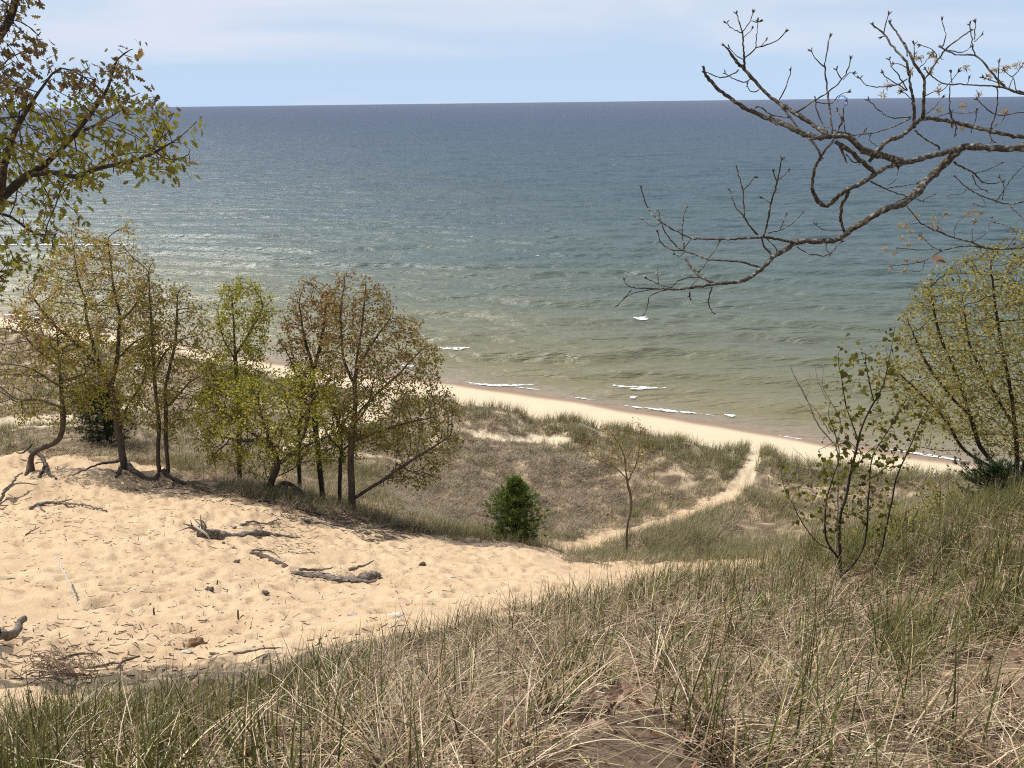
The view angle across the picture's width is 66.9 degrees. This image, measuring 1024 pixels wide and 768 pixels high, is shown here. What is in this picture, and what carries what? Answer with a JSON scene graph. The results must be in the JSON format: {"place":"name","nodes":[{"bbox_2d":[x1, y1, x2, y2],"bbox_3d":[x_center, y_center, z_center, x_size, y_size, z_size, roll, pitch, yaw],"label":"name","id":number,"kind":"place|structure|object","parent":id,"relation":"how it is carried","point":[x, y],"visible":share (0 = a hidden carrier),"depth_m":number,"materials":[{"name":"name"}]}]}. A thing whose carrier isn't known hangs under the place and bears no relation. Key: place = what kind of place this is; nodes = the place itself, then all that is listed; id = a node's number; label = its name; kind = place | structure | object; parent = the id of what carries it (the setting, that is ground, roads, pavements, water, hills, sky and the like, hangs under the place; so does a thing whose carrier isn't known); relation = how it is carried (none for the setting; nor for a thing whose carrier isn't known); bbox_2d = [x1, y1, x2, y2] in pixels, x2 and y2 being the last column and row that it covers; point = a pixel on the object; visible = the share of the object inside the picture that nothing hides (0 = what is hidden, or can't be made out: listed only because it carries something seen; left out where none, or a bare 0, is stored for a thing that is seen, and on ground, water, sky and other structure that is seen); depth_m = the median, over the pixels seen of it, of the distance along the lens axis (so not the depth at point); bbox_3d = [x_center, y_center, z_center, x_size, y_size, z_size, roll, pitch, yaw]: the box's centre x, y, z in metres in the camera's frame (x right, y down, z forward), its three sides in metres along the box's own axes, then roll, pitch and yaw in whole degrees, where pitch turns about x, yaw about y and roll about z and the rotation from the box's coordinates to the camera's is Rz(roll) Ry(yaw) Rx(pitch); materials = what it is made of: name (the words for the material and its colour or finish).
{"place":"outdoors","nodes":[
{"label":"outdoors","id":0,"kind":"place"},
{"bbox_2d":[0,97,1023,468],"bbox_3d":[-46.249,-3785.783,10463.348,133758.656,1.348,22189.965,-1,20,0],"label":"lake water","id":1,"kind":"structure","parent":0,"point":[452,221],"depth_m":122.12,"materials":[{"name":"blue liquid"}]},
{"bbox_2d":[1,244,125,245],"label":"breaking wave","id":2,"kind":"object","parent":1,"relation":"on","point":[60,244],"visible":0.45,"depth_m":118.63,"materials":[{"name":"white liquid"}]},
{"bbox_2d":[441,347,468,349],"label":"breaking wave","id":3,"kind":"object","parent":1,"relation":"on","point":[455,348],"visible":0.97,"depth_m":66.61,"materials":[{"name":"white liquid"}]},
{"bbox_2d":[469,382,531,385],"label":"breaking wave","id":4,"kind":"object","parent":1,"relation":"on","point":[500,384],"visible":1,"depth_m":58.09,"materials":[{"name":"white liquid"}]},
{"bbox_2d":[614,385,665,389],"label":"breaking wave","id":5,"kind":"object","parent":1,"relation":"on","point":[642,387],"visible":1,"depth_m":56.95,"materials":[{"name":"white liquid"}]},
{"bbox_2d":[632,406,709,414],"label":"breaking wave","id":6,"kind":"object","parent":1,"relation":"on","point":[666,410],"visible":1,"depth_m":52.86,"materials":[{"name":"white liquid"}]},
{"bbox_2d":[892,449,958,459],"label":"breaking wave","id":7,"kind":"object","parent":1,"relation":"on","point":[930,456],"visible":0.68,"depth_m":45.69,"materials":[{"name":"white liquid"}]},
{"bbox_2d":[0,315,1023,767],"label":"dune ground","id":8,"kind":"structure","parent":0,"point":[180,591],"depth_m":16.57,"materials":[{"name":"beige sand"}]},
{"bbox_2d":[0,615,27,640],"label":"dead branch","id":9,"kind":"object","parent":8,"relation":"on","point":[9,635],"visible":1,"depth_m":8.51,"materials":[{"name":"grey wood"}]},
{"bbox_2d":[0,472,37,505],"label":"dead branch","id":10,"kind":"object","parent":8,"relation":"on","point":[7,488],"visible":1,"depth_m":22.56,"materials":[{"name":"grey wood"}]},
{"bbox_2d":[0,308,99,478],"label":"bent tree","id":11,"kind":"object","parent":8,"relation":"on","point":[63,413],"visible":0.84,"depth_m":25.34,"materials":[{"name":"green plant"}]},
{"bbox_2d":[14,635,115,690],"bbox_3d":[-4.390,2.639,7.527,0.783,1.680,3.673,-14,24,-33],"label":"brushwood","id":12,"kind":"object","parent":8,"relation":"on","point":[54,673],"visible":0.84,"depth_m":7.36,"materials":[{"name":"brown wood"}]},
{"bbox_2d":[58,653,92,658],"bbox_3d":[-4.579,2.844,8.135,0.331,0.053,0.070,-9,21,-21],"label":"dead stick","id":13,"kind":"object","parent":12,"relation":"on","point":[74,654],"visible":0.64,"depth_m":8.15,"materials":[{"name":"wood"}]},
{"bbox_2d":[55,557,77,603],"bbox_3d":[-6.908,2.958,11.979,0.049,0.222,1.700,-16,25,-36],"label":"upright stick","id":14,"kind":"object","parent":8,"relation":"on","point":[65,574],"visible":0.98,"depth_m":11.71,"materials":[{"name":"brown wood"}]},
{"bbox_2d":[28,498,106,511],"bbox_3d":[-11.978,3.323,21.078,2.484,0.314,0.691,2,20,8],"label":"dead branch","id":15,"kind":"object","parent":8,"relation":"on","point":[37,504],"visible":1,"depth_m":21.26,"materials":[{"name":"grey wood"}]},
{"bbox_2d":[0,212,167,480],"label":"oak tree","id":16,"kind":"object","parent":8,"relation":"on","point":[110,388],"visible":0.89,"depth_m":24.49,"materials":[{"name":"green plant"}]},
{"bbox_2d":[53,380,143,446],"bbox_3d":[-16.544,1.153,31.312,3.201,2.830,3.334,-1,20,0],"label":"juniper bush","id":17,"kind":"object","parent":8,"relation":"on","point":[107,431],"visible":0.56,"depth_m":30.94,"materials":[{"name":"green plant"}]},
{"bbox_2d":[0,0,204,303],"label":"oak tree","id":18,"kind":"object","parent":8,"relation":"on","point":[65,140],"visible":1,"depth_m":6.01,"materials":[{"name":"green plant"}]},
{"bbox_2d":[82,661,125,668],"bbox_3d":[-4.004,2.805,7.784,0.544,0.249,0.283,3,20,10],"label":"dead stick","id":19,"kind":"object","parent":8,"relation":"on","point":[113,662],"visible":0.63,"depth_m":7.90,"materials":[{"name":"wood"}]},
{"bbox_2d":[93,317,120,428],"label":"bare tree","id":20,"kind":"object","parent":8,"relation":"on","point":[106,319],"visible":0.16,"depth_m":32.36,"materials":[{"name":"green plant"}]},
{"bbox_2d":[114,655,139,670],"bbox_3d":[-3.787,2.731,7.535,0.093,0.281,0.576,-2,20,-5],"label":"dead stick","id":21,"kind":"object","parent":8,"relation":"on","point":[125,660],"visible":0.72,"depth_m":7.66,"materials":[{"name":"wood"}]},
{"bbox_2d":[126,257,221,494],"bbox_3d":[-10.248,-0.211,24.573,4.813,7.518,2.461,11,23,30],"label":"oak tree","id":22,"kind":"object","parent":8,"relation":"on","point":[166,397],"visible":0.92,"depth_m":24.70,"materials":[{"name":"green plant"}]},
{"bbox_2d":[180,649,191,653],"bbox_3d":[-3.530,2.906,8.405,0.147,0.045,0.086,-4,20,-10],"label":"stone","id":23,"kind":"object","parent":8,"relation":"on","point":[186,651],"visible":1,"depth_m":8.39,"materials":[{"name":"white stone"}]},
{"bbox_2d":[186,637,207,647],"bbox_3d":[-3.564,2.922,8.763,0.238,0.148,0.138,-8,21,-19],"label":"stone","id":24,"kind":"object","parent":8,"relation":"on","point":[194,642],"visible":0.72,"depth_m":8.72,"materials":[{"name":"brown stone"}]},
{"bbox_2d":[205,586,213,591],"bbox_3d":[-4.875,3.315,12.507,0.162,0.091,0.106,8,22,22],"label":"bark chunk","id":25,"kind":"object","parent":8,"relation":"on","point":[211,589],"visible":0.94,"depth_m":12.49,"materials":[{"name":"wood"}]},
{"bbox_2d":[191,274,279,478],"bbox_3d":[-9.072,0.008,25.632,3.289,7.511,2.213,7,21,21],"label":"oak tree","id":26,"kind":"object","parent":8,"relation":"on","point":[236,350],"visible":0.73,"depth_m":25.07,"materials":[{"name":"green plant"}]},
{"bbox_2d":[180,515,300,539],"bbox_3d":[-6.400,3.449,18.513,2.743,1.659,0.700,-19,27,-41],"label":"fallen log","id":27,"kind":"object","parent":8,"relation":"on","point":[203,532],"visible":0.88,"depth_m":17.94,"materials":[{"name":"grey wood"}]},
{"bbox_2d":[0,463,497,696],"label":"twig litter","id":28,"kind":"object","parent":8,"relation":"on","point":[361,531],"visible":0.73,"depth_m":17.32,"materials":[{"name":"brown wood"}]},
{"bbox_2d":[209,647,295,654],"bbox_3d":[-2.622,2.667,7.570,1.191,0.482,0.221,9,22,25],"label":"dead stick","id":29,"kind":"object","parent":8,"relation":"on","point":[234,653],"visible":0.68,"depth_m":7.38,"materials":[{"name":"wood"}]},
{"bbox_2d":[222,541,288,567],"bbox_3d":[-5.269,3.491,16.334,0.601,0.829,3.065,-19,27,-41],"label":"fallen log","id":30,"kind":"object","parent":8,"relation":"on","point":[262,555],"visible":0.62,"depth_m":15.94,"materials":[{"name":"wood"}]},
{"bbox_2d":[232,518,294,528],"bbox_3d":[-6.629,3.697,20.383,0.506,0.827,1.781,15,25,36],"label":"dead branch","id":31,"kind":"object","parent":8,"relation":"on","point":[241,524],"visible":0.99,"depth_m":20.27,"materials":[{"name":"grey wood"}]},
{"bbox_2d":[262,590,269,595],"bbox_3d":[-3.975,3.359,12.471,0.159,0.075,0.098,5,21,14],"label":"bark chunk","id":32,"kind":"object","parent":8,"relation":"on","point":[265,592],"visible":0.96,"depth_m":12.44,"materials":[{"name":"wood"}]},
{"bbox_2d":[188,359,352,519],"bbox_3d":[-7.516,1.465,24.005,5.391,4.680,4.541,-1,20,0],"label":"crooked tree","id":33,"kind":"object","parent":8,"relation":"on","point":[267,440],"visible":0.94,"depth_m":23.86,"materials":[{"name":"green plant"}]},
{"bbox_2d":[279,367,321,488],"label":"oak tree","id":34,"kind":"object","parent":8,"relation":"on","point":[299,479],"visible":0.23,"depth_m":26.58,"materials":[{"name":"green plant"}]},
{"bbox_2d":[272,276,347,501],"bbox_3d":[-6.282,0.420,25.185,2.658,8.036,1.993,-1,20,0],"label":"oak tree","id":35,"kind":"object","parent":8,"relation":"on","point":[303,340],"visible":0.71,"depth_m":24.35,"materials":[{"name":"green plant"}]},
{"bbox_2d":[291,560,381,582],"bbox_3d":[-2.982,3.475,14.768,1.837,0.744,1.552,8,22,22],"label":"fallen log","id":36,"kind":"object","parent":8,"relation":"on","point":[371,575],"visible":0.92,"depth_m":14.33,"materials":[{"name":"grey wood"}]},
{"bbox_2d":[315,403,370,504],"bbox_3d":[-5.440,2.314,25.243,2.038,4.132,1.403,-1,20,0],"label":"oak tree","id":37,"kind":"object","parent":8,"relation":"on","point":[342,457],"visible":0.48,"depth_m":25.19,"materials":[{"name":"green plant"}]},
{"bbox_2d":[306,505,394,515],"bbox_3d":[-4.895,4.162,24.846,3.329,1.676,0.852,-19,27,-41],"label":"dead branch","id":38,"kind":"object","parent":8,"relation":"on","point":[349,511],"visible":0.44,"depth_m":24.11,"materials":[{"name":"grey wood"}]},
{"bbox_2d":[347,611,356,615],"bbox_3d":[-2.052,2.970,9.976,0.138,0.098,0.104,-3,20,-7],"label":"bark chunk","id":39,"kind":"object","parent":8,"relation":"on","point":[352,613],"visible":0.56,"depth_m":9.95,"materials":[{"name":"white wood"}]},
{"bbox_2d":[300,518,442,537],"bbox_3d":[-3.558,4.360,23.193,2.938,2.450,4.432,13,24,32],"label":"dead branch","id":40,"kind":"object","parent":8,"relation":"on","point":[321,522],"visible":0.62,"depth_m":22.04,"materials":[{"name":"grey wood"}]},
{"bbox_2d":[314,268,465,510],"bbox_3d":[-3.676,0.415,23.579,4.583,8.224,3.274,-1,20,0],"label":"oak tree","id":41,"kind":"object","parent":8,"relation":"on","point":[355,417],"visible":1,"depth_m":23.13,"materials":[{"name":"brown plant"}]},
{"bbox_2d":[387,611,404,617],"bbox_3d":[-1.366,2.703,9.014,0.257,0.070,0.132,-11,22,-26],"label":"bark chunk","id":42,"kind":"object","parent":8,"relation":"on","point":[399,614],"visible":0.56,"depth_m":9.02,"materials":[{"name":"white wood"}]},
{"bbox_2d":[128,450,789,569],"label":"fringe grass","id":43,"kind":"structure","parent":8,"relation":"on","point":[530,544],"depth_m":23.93,"materials":[{"name":"green plant"}]},
{"bbox_2d":[0,325,1019,565],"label":"dune grass","id":44,"kind":"structure","parent":8,"relation":"on","point":[701,531],"depth_m":34.88,"materials":[{"name":"green plant"}]},
{"bbox_2d":[0,484,1023,767],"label":"dry grass","id":45,"kind":"structure","parent":8,"relation":"on","point":[488,662],"depth_m":3.02,"materials":[{"name":"beige plant"}]},
{"bbox_2d":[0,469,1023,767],"bbox_3d":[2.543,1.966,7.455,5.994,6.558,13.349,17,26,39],"label":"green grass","id":46,"kind":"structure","parent":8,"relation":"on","point":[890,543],"depth_m":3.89,"materials":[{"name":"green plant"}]},
{"bbox_2d":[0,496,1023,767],"bbox_3d":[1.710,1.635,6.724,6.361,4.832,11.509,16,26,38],"label":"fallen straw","id":47,"kind":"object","parent":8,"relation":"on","point":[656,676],"visible":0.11,"depth_m":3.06,"materials":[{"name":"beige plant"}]},
{"bbox_2d":[481,473,549,545],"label":"pine tree","id":48,"kind":"object","parent":8,"relation":"on","point":[515,504],"visible":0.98,"depth_m":24.94,"materials":[{"name":"green plant"}]},
{"bbox_2d":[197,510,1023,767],"bbox_3d":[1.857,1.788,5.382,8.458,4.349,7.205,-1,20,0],"label":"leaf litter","id":49,"kind":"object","parent":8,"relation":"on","point":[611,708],"visible":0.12,"depth_m":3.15,"materials":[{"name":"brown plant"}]},
{"bbox_2d":[578,417,662,551],"bbox_3d":[3.827,3.806,27.545,2.499,5.735,2.254,12,24,32],"label":"slender tree","id":50,"kind":"object","parent":8,"relation":"on","point":[619,445],"visible":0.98,"depth_m":27.09,"materials":[{"name":"brown plant"}]},
{"bbox_2d":[615,9,1023,315],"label":"oak tree","id":51,"kind":"object","parent":8,"relation":"on","point":[923,183],"visible":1,"depth_m":4.51,"materials":[{"name":"brown plant"}]},
{"bbox_2d":[788,364,858,577],"bbox_3d":[2.777,0.900,7.150,0.715,2.314,0.031,-1,20,0],"label":"bare shrub","id":52,"kind":"object","parent":8,"relation":"on","point":[836,543],"visible":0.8,"depth_m":6.99,"materials":[{"name":"brown wood"}]},
{"bbox_2d":[768,327,950,582],"bbox_3d":[2.933,0.755,6.653,1.413,2.603,0.611,-1,20,0],"label":"leafy sapling","id":53,"kind":"object","parent":8,"relation":"on","point":[877,463],"visible":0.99,"depth_m":6.60,"materials":[{"name":"green plant"}]},
{"bbox_2d":[875,493,932,541],"bbox_3d":[4.362,1.586,8.718,0.596,0.619,0.577,5,21,16],"label":"leafy shrub","id":54,"kind":"object","parent":8,"relation":"on","point":[894,521],"visible":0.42,"depth_m":8.70,"materials":[{"name":"green plant"}]},
{"bbox_2d":[907,468,978,512],"bbox_3d":[6.577,1.802,11.751,1.021,0.895,1.010,-16,25,-37],"label":"leafy shrub","id":55,"kind":"object","parent":8,"relation":"on","point":[934,494],"visible":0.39,"depth_m":11.84,"materials":[{"name":"green plant"}]},
{"bbox_2d":[871,222,1023,490],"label":"willow tree","id":56,"kind":"object","parent":8,"relation":"on","point":[948,387],"visible":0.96,"depth_m":11.89,"materials":[{"name":"green plant"}]},
{"bbox_2d":[947,443,1023,497],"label":"juniper bush","id":57,"kind":"object","parent":8,"relation":"on","point":[1000,469],"visible":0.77,"depth_m":11.40,"materials":[{"name":"green plant"}]},
{"bbox_2d":[0,0,1023,108],"label":"sky","id":58,"kind":"structure","parent":0,"point":[199,53],"materials":[{"name":"blue"}]}
]}

